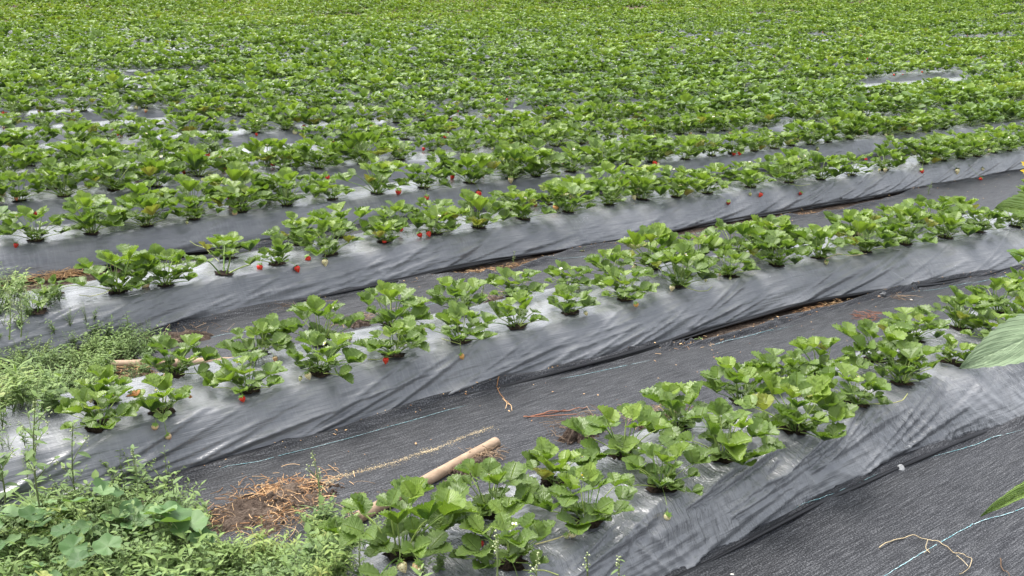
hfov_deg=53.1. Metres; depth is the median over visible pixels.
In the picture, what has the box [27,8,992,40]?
raised bed
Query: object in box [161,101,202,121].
strawberry plant
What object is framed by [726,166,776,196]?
strawberry plant
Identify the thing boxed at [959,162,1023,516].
sunflower
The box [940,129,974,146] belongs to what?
strawberry plant
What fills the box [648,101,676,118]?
strawberry plant
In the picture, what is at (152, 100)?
strawberry plant
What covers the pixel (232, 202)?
strawberry plant
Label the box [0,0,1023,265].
strawberry crop
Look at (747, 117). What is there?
strawberry plant
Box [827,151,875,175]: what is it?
strawberry plant
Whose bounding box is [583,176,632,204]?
strawberry plant
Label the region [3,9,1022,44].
raised bed
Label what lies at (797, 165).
strawberry plant
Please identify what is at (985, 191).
path
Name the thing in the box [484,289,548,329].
strawberry plant
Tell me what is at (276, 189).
strawberry plant
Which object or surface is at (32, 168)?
raised bed
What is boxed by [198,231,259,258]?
strawberry plant
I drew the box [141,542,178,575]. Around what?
goosefoot
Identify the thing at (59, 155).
strawberry plant
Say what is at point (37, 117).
strawberry plant
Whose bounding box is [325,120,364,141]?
strawberry plant
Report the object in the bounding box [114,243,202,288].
strawberry plant
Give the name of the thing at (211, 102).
strawberry plant
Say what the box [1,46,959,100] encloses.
raised bed
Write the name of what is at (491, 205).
strawberry plant
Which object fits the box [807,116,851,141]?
strawberry plant
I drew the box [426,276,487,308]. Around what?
strawberry plant
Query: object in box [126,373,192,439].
strawberry plant
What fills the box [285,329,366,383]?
strawberry plant
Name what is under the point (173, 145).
strawberry plant
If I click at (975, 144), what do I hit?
strawberry plant
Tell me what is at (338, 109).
strawberry plant
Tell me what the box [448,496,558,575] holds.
strawberry plant
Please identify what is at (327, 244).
strawberry plant
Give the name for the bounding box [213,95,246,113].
strawberry plant
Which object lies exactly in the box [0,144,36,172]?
strawberry plant
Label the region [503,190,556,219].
strawberry plant
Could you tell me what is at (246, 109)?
strawberry plant
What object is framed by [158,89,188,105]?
strawberry plant
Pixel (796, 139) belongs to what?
strawberry plant
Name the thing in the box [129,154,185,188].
strawberry plant
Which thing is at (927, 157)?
strawberry plant
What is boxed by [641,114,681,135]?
strawberry plant
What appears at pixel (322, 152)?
strawberry plant
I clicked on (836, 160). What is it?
strawberry plant
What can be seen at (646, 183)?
strawberry plant
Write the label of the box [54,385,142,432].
strawberry plant
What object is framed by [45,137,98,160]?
strawberry plant
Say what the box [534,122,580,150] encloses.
strawberry plant
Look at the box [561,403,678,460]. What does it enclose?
strawberry plant
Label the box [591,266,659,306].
strawberry plant
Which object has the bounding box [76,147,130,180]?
strawberry plant
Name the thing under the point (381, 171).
strawberry plant
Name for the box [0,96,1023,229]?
raised bed
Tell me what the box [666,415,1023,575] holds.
path
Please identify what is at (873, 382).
strawberry plant
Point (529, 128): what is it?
strawberry plant
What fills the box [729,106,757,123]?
strawberry plant
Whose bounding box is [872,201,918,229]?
strawberry plant
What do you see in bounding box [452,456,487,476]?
soil heap
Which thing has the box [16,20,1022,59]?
raised bed
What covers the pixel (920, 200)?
strawberry plant
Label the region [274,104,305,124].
strawberry plant
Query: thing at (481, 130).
strawberry plant
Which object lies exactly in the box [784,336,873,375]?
strawberry plant
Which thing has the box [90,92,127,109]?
strawberry plant
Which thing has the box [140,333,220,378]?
strawberry plant
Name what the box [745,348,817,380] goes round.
strawberry plant
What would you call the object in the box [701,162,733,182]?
strawberry plant
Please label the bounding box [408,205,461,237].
strawberry plant
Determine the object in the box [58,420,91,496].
goosefoot
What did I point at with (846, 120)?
strawberry plant
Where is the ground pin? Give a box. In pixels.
[898,464,904,470]
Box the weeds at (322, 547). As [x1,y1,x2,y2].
[0,262,449,575]
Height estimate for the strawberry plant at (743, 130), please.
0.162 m
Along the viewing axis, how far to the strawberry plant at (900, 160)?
7.96 m
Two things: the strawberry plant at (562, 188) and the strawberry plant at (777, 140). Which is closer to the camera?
the strawberry plant at (562, 188)
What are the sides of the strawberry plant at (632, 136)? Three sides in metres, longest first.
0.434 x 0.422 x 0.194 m
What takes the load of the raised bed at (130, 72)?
on the ground
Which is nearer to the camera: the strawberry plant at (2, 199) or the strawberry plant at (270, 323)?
the strawberry plant at (270, 323)
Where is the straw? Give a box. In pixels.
[1,208,848,539]
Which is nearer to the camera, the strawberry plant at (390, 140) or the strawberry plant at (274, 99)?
the strawberry plant at (390, 140)
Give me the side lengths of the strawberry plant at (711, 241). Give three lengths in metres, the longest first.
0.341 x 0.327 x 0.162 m
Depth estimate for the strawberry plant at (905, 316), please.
4.03 m
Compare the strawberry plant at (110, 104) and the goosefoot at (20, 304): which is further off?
the strawberry plant at (110, 104)
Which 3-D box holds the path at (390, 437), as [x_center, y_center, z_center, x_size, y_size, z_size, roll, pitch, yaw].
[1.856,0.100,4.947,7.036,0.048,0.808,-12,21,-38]
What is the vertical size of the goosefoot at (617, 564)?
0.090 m
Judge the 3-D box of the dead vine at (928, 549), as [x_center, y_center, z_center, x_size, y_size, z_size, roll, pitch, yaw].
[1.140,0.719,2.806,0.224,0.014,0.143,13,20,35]
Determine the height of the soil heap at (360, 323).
0.048 m
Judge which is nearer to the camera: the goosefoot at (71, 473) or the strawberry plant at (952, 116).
the goosefoot at (71, 473)
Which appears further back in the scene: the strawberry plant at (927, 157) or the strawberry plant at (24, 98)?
the strawberry plant at (24, 98)
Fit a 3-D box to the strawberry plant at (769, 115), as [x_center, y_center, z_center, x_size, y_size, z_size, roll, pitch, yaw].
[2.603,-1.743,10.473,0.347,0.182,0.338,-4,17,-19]
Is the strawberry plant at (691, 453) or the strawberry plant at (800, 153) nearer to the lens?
the strawberry plant at (691, 453)
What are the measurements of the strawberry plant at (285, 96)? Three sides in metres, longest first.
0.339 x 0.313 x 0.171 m
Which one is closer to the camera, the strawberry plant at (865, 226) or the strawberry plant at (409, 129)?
the strawberry plant at (865, 226)
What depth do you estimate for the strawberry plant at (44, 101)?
10.02 m
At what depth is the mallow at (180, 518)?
2.64 m
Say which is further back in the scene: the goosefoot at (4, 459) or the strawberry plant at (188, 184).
the strawberry plant at (188, 184)
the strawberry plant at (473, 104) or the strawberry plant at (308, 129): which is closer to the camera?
the strawberry plant at (308, 129)
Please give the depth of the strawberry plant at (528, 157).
7.18 m
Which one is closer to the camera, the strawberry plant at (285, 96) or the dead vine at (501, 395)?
the dead vine at (501, 395)
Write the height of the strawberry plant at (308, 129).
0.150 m
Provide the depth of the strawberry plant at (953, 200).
6.26 m
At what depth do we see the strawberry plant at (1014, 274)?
4.58 m
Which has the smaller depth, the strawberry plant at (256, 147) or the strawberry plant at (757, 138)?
the strawberry plant at (256, 147)
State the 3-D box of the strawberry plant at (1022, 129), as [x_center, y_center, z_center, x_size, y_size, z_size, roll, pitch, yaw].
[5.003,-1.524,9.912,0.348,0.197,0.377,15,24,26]
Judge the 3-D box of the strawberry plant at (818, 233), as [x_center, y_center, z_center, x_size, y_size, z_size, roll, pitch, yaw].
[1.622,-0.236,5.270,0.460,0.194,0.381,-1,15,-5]
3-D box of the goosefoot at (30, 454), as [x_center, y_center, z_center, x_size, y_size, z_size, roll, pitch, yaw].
[-1.191,0.407,2.567,0.107,0.334,0.090,2,22,-17]
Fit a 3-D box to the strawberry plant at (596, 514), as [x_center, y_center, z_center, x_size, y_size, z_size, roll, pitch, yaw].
[0.183,0.531,2.561,0.255,0.146,0.294,8,17,20]
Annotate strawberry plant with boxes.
[0,85,27,101]
[0,92,39,113]
[0,111,26,128]
[0,131,23,147]
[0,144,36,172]
[0,170,45,214]
[0,171,19,195]
[0,185,7,201]
[0,205,71,247]
[5,125,41,141]
[5,126,51,147]
[8,140,50,165]
[8,285,58,314]
[19,157,100,196]
[23,147,70,169]
[24,168,72,189]
[25,111,54,125]
[26,112,65,127]
[31,96,62,112]
[35,274,86,297]
[41,119,100,142]
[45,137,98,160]
[49,190,125,234]
[50,135,120,165]
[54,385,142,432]
[59,111,85,121]
[61,89,102,112]
[65,243,167,295]
[70,194,119,222]
[74,364,132,404]
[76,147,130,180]
[84,122,126,140]
[85,155,145,191]
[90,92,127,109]
[90,98,132,129]
[95,90,112,102]
[95,137,135,154]
[108,143,147,163]
[112,112,146,136]
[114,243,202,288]
[115,179,179,213]
[115,193,171,226]
[119,150,179,174]
[121,90,159,112]
[122,89,160,105]
[125,127,181,153]
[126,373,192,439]
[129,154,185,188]
[130,119,169,138]
[136,136,185,161]
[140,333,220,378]
[156,174,227,208]
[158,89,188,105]
[160,249,191,264]
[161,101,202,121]
[162,111,212,133]
[164,193,224,223]
[174,143,229,176]
[178,130,232,156]
[181,155,211,173]
[183,94,226,114]
[189,96,231,117]
[190,240,260,274]
[197,111,238,133]
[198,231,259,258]
[199,349,287,401]
[201,161,278,201]
[209,181,271,214]
[212,145,252,169]
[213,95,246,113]
[215,313,295,360]
[218,153,259,172]
[225,102,251,115]
[238,116,273,135]
[240,136,291,165]
[244,107,281,126]
[247,90,283,114]
[250,167,321,205]
[253,233,299,272]
[257,101,315,133]
[258,145,310,169]
[261,211,326,246]
[265,94,297,104]
[266,176,298,194]
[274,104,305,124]
[275,294,361,346]
[280,96,305,110]
[283,135,352,179]
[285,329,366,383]
[287,107,336,127]
[294,95,321,108]
[296,216,364,266]
[298,125,331,138]
[300,171,335,188]
[303,95,335,108]
[307,201,373,237]
[310,178,355,199]
[315,104,357,126]
[315,140,347,159]
[318,475,476,575]
[323,114,377,133]
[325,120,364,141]
[330,152,410,194]
[334,129,392,163]
[342,102,387,125]
[352,140,376,152]
[352,314,430,363]
[354,279,433,326]
[360,217,408,243]
[365,125,398,141]
[371,200,415,227]
[372,122,391,136]
[378,136,412,154]
[380,99,415,125]
[385,104,411,117]
[386,141,416,160]
[391,125,418,139]
[397,118,424,134]
[402,100,435,116]
[404,162,455,199]
[407,104,439,120]
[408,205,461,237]
[411,197,453,222]
[413,115,459,137]
[413,132,447,150]
[422,147,463,178]
[423,300,498,359]
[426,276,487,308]
[431,103,462,120]
[434,121,458,131]
[436,457,547,523]
[438,129,489,153]
[438,152,500,195]
[443,188,517,228]
[444,129,477,147]
[446,93,479,112]
[447,119,479,131]
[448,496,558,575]
[450,152,490,169]
[451,113,484,129]
[465,125,505,146]
[476,101,497,115]
[480,119,510,130]
[480,145,546,182]
[481,104,515,127]
[481,130,522,149]
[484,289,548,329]
[486,267,548,297]
[488,185,537,210]
[489,140,528,170]
[495,110,540,128]
[500,120,556,146]
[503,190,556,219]
[510,137,568,176]
[519,115,554,136]
[521,436,599,487]
[523,148,558,163]
[524,177,570,205]
[526,462,637,544]
[530,105,564,123]
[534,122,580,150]
[537,181,598,212]
[543,259,593,289]
[547,284,600,315]
[549,102,588,123]
[549,151,594,172]
[550,119,580,137]
[560,112,607,135]
[560,141,594,163]
[560,173,599,197]
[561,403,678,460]
[565,122,603,143]
[575,137,631,166]
[579,244,643,278]
[580,97,620,122]
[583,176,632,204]
[584,161,643,195]
[589,120,631,139]
[591,106,605,120]
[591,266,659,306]
[594,138,623,156]
[600,138,649,164]
[605,102,642,121]
[609,158,668,189]
[614,119,653,136]
[616,133,662,159]
[617,222,700,270]
[620,173,671,199]
[621,118,644,130]
[621,435,711,519]
[625,106,653,120]
[629,137,682,164]
[633,380,731,433]
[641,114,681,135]
[642,241,717,290]
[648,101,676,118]
[653,172,705,197]
[654,133,674,153]
[659,164,702,186]
[659,397,785,466]
[663,134,707,164]
[664,114,702,134]
[673,232,732,257]
[680,104,718,124]
[683,169,731,204]
[687,112,721,131]
[698,133,730,156]
[700,218,770,256]
[700,356,780,404]
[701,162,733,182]
[704,248,760,279]
[711,113,743,133]
[712,109,732,124]
[719,132,756,155]
[726,161,766,179]
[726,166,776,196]
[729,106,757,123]
[730,111,761,128]
[730,127,758,144]
[734,371,858,440]
[736,214,799,249]
[740,133,772,151]
[742,229,814,266]
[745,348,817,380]
[746,103,781,121]
[751,152,798,175]
[752,108,780,125]
[754,127,783,142]
[759,130,797,148]
[759,155,817,194]
[779,131,805,145]
[779,222,866,264]
[780,147,821,173]
[783,119,833,150]
[783,120,827,138]
[784,100,821,121]
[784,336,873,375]
[795,152,852,179]
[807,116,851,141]
[815,362,907,408]
[823,208,881,235]
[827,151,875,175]
[829,109,884,159]
[831,319,919,364]
[835,215,907,252]
[840,118,860,133]
[858,147,909,171]
[860,113,881,132]
[865,340,941,385]
[868,113,898,127]
[868,114,914,135]
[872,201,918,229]
[874,135,923,158]
[874,205,938,245]
[876,307,950,342]
[889,114,933,140]
[900,109,933,124]
[901,194,950,224]
[903,139,955,172]
[907,110,949,133]
[912,285,994,330]
[919,135,972,174]
[920,131,953,148]
[924,211,981,239]
[929,195,978,216]
[931,110,966,128]
[934,333,977,366]
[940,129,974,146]
[944,203,1008,232]
[948,139,983,179]
[959,307,1017,338]
[963,132,995,147]
[965,277,1023,313]
[967,136,1001,170]
[973,124,1011,142]
[979,132,1017,152]
[993,208,1023,229]
[996,122,1022,139]
[997,135,1023,150]
[999,266,1023,291]
[1002,290,1023,314]
[1014,120,1023,133]
[1016,130,1023,138]
[1016,184,1023,192]
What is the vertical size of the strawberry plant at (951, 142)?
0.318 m
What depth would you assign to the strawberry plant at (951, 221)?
5.77 m
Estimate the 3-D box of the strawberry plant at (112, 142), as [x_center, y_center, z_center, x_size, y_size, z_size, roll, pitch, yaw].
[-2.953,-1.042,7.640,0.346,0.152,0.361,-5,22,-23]
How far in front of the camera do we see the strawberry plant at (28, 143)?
7.24 m
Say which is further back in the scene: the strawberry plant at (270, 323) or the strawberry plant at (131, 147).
the strawberry plant at (131, 147)
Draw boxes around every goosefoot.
[0,442,19,502]
[3,288,17,339]
[13,281,29,336]
[16,390,60,507]
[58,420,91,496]
[120,444,151,498]
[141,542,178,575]
[162,471,192,507]
[305,452,325,508]
[349,539,366,575]
[410,563,433,575]
[492,530,498,575]
[528,552,540,575]
[582,552,589,575]
[611,556,624,575]
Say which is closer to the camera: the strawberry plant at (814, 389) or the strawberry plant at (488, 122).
the strawberry plant at (814, 389)
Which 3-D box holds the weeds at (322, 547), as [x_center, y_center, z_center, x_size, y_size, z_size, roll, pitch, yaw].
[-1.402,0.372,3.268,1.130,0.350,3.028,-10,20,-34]
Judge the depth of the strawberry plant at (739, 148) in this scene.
8.61 m
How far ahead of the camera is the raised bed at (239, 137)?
9.34 m
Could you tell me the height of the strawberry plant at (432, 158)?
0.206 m
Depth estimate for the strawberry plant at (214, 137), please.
7.91 m
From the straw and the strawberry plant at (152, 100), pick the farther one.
the strawberry plant at (152, 100)
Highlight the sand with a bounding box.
[322,427,493,486]
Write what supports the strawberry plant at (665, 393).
on the raised bed at (735, 501)
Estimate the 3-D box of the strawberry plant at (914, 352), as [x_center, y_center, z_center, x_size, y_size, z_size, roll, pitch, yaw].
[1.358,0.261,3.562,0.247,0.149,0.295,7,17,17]
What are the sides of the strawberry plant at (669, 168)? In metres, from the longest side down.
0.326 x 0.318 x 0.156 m
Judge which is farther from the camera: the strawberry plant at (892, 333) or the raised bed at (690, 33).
the raised bed at (690, 33)
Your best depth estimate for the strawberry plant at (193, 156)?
6.96 m
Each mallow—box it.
[0,505,73,556]
[22,523,121,575]
[61,477,154,535]
[139,501,216,551]
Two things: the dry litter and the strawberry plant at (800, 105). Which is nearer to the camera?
the dry litter
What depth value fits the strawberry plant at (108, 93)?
10.61 m
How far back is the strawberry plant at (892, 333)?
3.74 m
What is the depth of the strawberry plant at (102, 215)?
5.61 m
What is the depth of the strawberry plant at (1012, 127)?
9.69 m
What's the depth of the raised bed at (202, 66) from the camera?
19.19 m
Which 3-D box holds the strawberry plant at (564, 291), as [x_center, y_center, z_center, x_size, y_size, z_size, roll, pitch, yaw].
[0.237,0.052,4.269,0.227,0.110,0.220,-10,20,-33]
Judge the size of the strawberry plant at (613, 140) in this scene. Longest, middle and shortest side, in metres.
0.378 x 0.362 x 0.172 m
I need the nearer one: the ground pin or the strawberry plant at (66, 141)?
the ground pin
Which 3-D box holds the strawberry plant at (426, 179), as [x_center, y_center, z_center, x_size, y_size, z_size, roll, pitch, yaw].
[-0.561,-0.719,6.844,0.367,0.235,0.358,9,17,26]
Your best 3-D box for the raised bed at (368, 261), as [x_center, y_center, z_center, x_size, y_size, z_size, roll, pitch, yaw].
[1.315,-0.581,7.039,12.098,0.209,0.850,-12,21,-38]
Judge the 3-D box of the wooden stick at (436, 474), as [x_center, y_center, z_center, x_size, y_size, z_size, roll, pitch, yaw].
[-0.243,0.579,3.141,0.038,0.035,0.645,13,20,34]
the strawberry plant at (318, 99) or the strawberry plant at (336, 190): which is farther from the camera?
the strawberry plant at (318, 99)
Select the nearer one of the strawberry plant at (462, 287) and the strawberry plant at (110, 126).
the strawberry plant at (462, 287)
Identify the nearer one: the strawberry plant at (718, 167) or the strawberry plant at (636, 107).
the strawberry plant at (718, 167)
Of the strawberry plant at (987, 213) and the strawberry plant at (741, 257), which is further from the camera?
the strawberry plant at (987, 213)
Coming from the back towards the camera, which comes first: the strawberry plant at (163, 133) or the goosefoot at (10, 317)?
the strawberry plant at (163, 133)
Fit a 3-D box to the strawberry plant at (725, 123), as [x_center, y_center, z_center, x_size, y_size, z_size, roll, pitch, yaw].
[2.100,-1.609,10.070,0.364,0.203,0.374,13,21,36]
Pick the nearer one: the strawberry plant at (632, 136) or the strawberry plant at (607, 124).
the strawberry plant at (632, 136)
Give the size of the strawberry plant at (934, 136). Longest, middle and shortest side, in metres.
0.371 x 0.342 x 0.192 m
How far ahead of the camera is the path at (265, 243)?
6.34 m
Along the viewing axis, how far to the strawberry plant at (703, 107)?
10.20 m
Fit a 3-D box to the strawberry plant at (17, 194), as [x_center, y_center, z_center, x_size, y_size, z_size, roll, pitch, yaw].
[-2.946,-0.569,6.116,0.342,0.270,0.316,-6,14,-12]
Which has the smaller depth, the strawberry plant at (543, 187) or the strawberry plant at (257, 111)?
the strawberry plant at (543, 187)
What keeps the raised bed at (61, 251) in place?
on the ground
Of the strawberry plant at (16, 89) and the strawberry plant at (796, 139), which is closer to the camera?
the strawberry plant at (796, 139)
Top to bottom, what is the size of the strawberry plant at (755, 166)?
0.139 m
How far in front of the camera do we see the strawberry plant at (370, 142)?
7.97 m
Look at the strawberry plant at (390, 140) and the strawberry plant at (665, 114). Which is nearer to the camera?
the strawberry plant at (390, 140)
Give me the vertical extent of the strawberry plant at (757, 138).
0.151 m
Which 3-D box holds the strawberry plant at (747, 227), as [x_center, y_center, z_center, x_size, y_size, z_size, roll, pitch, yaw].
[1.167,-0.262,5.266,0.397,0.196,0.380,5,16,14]
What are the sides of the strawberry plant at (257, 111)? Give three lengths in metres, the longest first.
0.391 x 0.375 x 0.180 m
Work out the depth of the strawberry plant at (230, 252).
4.70 m
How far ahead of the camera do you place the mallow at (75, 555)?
2.47 m
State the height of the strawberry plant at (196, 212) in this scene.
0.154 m
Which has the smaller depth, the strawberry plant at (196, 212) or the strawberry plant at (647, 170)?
the strawberry plant at (196, 212)
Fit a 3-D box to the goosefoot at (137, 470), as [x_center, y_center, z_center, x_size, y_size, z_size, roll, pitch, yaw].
[-1.056,0.543,2.868,0.092,0.224,0.087,-3,17,-16]
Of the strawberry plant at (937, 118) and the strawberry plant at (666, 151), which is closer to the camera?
the strawberry plant at (666, 151)
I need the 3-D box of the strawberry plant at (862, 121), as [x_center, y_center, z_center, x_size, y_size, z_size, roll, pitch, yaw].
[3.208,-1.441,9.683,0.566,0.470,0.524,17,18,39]
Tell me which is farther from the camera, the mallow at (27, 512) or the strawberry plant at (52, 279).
the strawberry plant at (52, 279)
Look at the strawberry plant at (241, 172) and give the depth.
6.20 m
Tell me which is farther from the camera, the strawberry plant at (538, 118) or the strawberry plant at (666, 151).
the strawberry plant at (538, 118)
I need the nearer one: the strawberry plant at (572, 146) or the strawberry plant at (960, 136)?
the strawberry plant at (572, 146)
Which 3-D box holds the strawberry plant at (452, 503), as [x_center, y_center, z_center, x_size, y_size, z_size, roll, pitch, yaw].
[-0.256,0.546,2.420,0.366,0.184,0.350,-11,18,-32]
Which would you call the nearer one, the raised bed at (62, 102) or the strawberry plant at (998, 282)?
the strawberry plant at (998, 282)
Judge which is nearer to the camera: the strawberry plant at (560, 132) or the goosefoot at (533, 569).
the goosefoot at (533, 569)
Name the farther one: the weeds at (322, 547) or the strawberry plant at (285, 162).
the strawberry plant at (285, 162)
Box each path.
[4,138,1019,292]
[129,168,1023,372]
[148,263,1023,570]
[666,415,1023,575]
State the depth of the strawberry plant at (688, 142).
8.29 m
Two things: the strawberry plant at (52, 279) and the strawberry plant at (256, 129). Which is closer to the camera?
the strawberry plant at (52, 279)
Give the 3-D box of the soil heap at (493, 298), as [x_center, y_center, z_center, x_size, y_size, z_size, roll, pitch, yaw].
[-0.070,0.064,4.932,0.155,0.047,0.101,-10,20,-34]
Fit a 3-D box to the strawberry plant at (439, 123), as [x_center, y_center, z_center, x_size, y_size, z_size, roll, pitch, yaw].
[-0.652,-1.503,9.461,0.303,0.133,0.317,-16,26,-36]
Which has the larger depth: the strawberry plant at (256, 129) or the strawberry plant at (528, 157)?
the strawberry plant at (256, 129)
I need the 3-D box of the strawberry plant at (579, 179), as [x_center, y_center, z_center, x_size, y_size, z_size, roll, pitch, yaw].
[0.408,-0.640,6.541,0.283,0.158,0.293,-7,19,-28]
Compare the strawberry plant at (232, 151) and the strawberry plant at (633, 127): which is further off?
the strawberry plant at (633, 127)
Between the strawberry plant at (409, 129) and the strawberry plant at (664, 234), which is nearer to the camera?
the strawberry plant at (664, 234)
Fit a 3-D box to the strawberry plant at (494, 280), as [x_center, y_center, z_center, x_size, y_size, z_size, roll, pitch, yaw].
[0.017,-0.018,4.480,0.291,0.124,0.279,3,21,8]
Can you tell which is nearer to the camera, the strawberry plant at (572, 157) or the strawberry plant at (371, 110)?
the strawberry plant at (572, 157)
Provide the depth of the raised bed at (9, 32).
26.40 m
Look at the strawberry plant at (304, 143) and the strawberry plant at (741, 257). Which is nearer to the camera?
the strawberry plant at (741, 257)
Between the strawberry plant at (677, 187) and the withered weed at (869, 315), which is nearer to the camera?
the withered weed at (869, 315)
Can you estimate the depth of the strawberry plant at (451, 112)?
10.38 m
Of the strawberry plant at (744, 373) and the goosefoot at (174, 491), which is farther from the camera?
the strawberry plant at (744, 373)
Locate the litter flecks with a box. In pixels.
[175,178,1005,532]
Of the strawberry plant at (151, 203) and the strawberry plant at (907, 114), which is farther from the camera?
the strawberry plant at (907, 114)
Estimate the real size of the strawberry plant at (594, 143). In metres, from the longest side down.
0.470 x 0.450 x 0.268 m
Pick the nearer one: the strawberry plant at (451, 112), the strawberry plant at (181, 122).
the strawberry plant at (181, 122)
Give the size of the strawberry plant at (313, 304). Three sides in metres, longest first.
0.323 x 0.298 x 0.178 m
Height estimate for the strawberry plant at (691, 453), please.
0.175 m
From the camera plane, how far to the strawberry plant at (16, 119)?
9.03 m
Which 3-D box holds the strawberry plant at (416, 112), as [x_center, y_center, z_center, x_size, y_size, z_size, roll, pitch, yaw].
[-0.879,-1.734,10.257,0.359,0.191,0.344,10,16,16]
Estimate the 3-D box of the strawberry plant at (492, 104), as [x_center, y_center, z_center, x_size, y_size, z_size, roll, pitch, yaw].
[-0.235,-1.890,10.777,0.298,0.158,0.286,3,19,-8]
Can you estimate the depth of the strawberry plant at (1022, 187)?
6.73 m
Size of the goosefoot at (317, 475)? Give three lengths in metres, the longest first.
0.212 x 0.061 x 0.050 m
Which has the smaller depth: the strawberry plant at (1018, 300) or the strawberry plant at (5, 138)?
the strawberry plant at (1018, 300)
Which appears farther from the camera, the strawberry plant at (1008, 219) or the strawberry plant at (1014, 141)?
the strawberry plant at (1014, 141)
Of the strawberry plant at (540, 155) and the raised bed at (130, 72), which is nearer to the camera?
the strawberry plant at (540, 155)
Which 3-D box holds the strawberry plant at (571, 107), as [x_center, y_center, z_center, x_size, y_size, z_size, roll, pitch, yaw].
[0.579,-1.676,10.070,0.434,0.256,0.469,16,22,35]
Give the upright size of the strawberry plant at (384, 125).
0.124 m
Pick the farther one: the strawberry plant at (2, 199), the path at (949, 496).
the strawberry plant at (2, 199)
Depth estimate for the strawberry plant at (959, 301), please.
4.16 m
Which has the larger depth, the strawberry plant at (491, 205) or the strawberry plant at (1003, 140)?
the strawberry plant at (1003, 140)
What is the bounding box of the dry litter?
[121,289,691,540]
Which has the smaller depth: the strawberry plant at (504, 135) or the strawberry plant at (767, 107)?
the strawberry plant at (504, 135)
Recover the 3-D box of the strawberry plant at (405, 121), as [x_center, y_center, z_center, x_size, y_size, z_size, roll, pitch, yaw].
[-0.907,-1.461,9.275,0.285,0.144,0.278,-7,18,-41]
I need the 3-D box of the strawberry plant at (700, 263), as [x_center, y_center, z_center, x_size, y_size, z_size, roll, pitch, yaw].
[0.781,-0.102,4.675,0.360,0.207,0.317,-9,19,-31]
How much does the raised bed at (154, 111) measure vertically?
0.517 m
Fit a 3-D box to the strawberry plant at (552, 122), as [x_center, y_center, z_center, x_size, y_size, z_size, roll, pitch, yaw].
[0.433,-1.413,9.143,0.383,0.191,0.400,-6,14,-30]
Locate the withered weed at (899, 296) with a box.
[881,292,919,300]
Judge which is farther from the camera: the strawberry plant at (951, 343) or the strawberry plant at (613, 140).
the strawberry plant at (613, 140)
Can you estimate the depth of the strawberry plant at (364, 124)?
8.86 m
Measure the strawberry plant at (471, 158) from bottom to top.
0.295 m
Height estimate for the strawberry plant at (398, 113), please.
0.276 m
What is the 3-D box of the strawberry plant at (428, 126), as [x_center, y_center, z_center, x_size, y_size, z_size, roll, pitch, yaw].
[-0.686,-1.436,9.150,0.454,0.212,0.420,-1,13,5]
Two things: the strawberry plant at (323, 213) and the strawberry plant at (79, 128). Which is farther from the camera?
the strawberry plant at (79, 128)
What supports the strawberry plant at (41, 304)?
on the raised bed at (368, 261)
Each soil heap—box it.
[146,329,213,349]
[347,319,370,328]
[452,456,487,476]
[483,296,503,302]
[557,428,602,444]
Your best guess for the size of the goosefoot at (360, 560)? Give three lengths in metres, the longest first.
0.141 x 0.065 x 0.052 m
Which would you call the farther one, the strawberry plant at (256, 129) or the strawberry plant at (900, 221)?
the strawberry plant at (256, 129)
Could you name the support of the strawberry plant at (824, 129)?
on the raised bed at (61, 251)
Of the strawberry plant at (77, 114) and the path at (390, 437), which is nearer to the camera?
the path at (390, 437)
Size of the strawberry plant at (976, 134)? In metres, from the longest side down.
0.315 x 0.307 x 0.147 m
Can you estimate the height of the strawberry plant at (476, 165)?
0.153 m
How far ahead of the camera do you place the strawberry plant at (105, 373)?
3.21 m
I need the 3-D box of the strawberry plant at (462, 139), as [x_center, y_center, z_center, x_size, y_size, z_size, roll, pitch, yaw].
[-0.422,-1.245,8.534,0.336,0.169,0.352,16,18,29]
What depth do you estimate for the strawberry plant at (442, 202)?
5.84 m
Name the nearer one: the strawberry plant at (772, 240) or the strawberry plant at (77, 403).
the strawberry plant at (77, 403)
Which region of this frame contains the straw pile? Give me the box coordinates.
[205,478,344,535]
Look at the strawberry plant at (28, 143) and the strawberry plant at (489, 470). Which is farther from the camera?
the strawberry plant at (28, 143)
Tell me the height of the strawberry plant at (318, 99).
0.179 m
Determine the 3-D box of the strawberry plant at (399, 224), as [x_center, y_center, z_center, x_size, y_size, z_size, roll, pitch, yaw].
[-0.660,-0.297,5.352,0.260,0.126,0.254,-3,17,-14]
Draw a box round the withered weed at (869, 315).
[853,310,881,320]
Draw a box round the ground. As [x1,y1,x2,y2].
[0,0,941,564]
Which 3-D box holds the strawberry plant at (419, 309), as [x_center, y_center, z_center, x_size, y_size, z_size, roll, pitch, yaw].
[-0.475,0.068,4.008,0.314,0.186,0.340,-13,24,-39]
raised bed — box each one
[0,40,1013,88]
[0,50,1021,111]
[0,56,1021,127]
[0,62,1023,145]
[0,74,997,166]
[0,92,1007,192]
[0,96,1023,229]
[0,117,1023,286]
[0,140,1023,365]
[0,210,1023,516]
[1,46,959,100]
[2,32,1020,79]
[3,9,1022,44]
[3,13,1021,49]
[5,3,1022,36]
[8,1,1018,33]
[14,18,1008,52]
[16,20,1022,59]
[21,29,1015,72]
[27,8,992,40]
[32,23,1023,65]
[330,297,1023,575]
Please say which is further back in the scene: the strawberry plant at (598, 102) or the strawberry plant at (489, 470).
the strawberry plant at (598, 102)
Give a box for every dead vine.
[496,376,511,408]
[523,407,586,417]
[879,534,971,573]
[999,558,1009,575]
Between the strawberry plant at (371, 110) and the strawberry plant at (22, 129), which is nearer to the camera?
the strawberry plant at (22, 129)

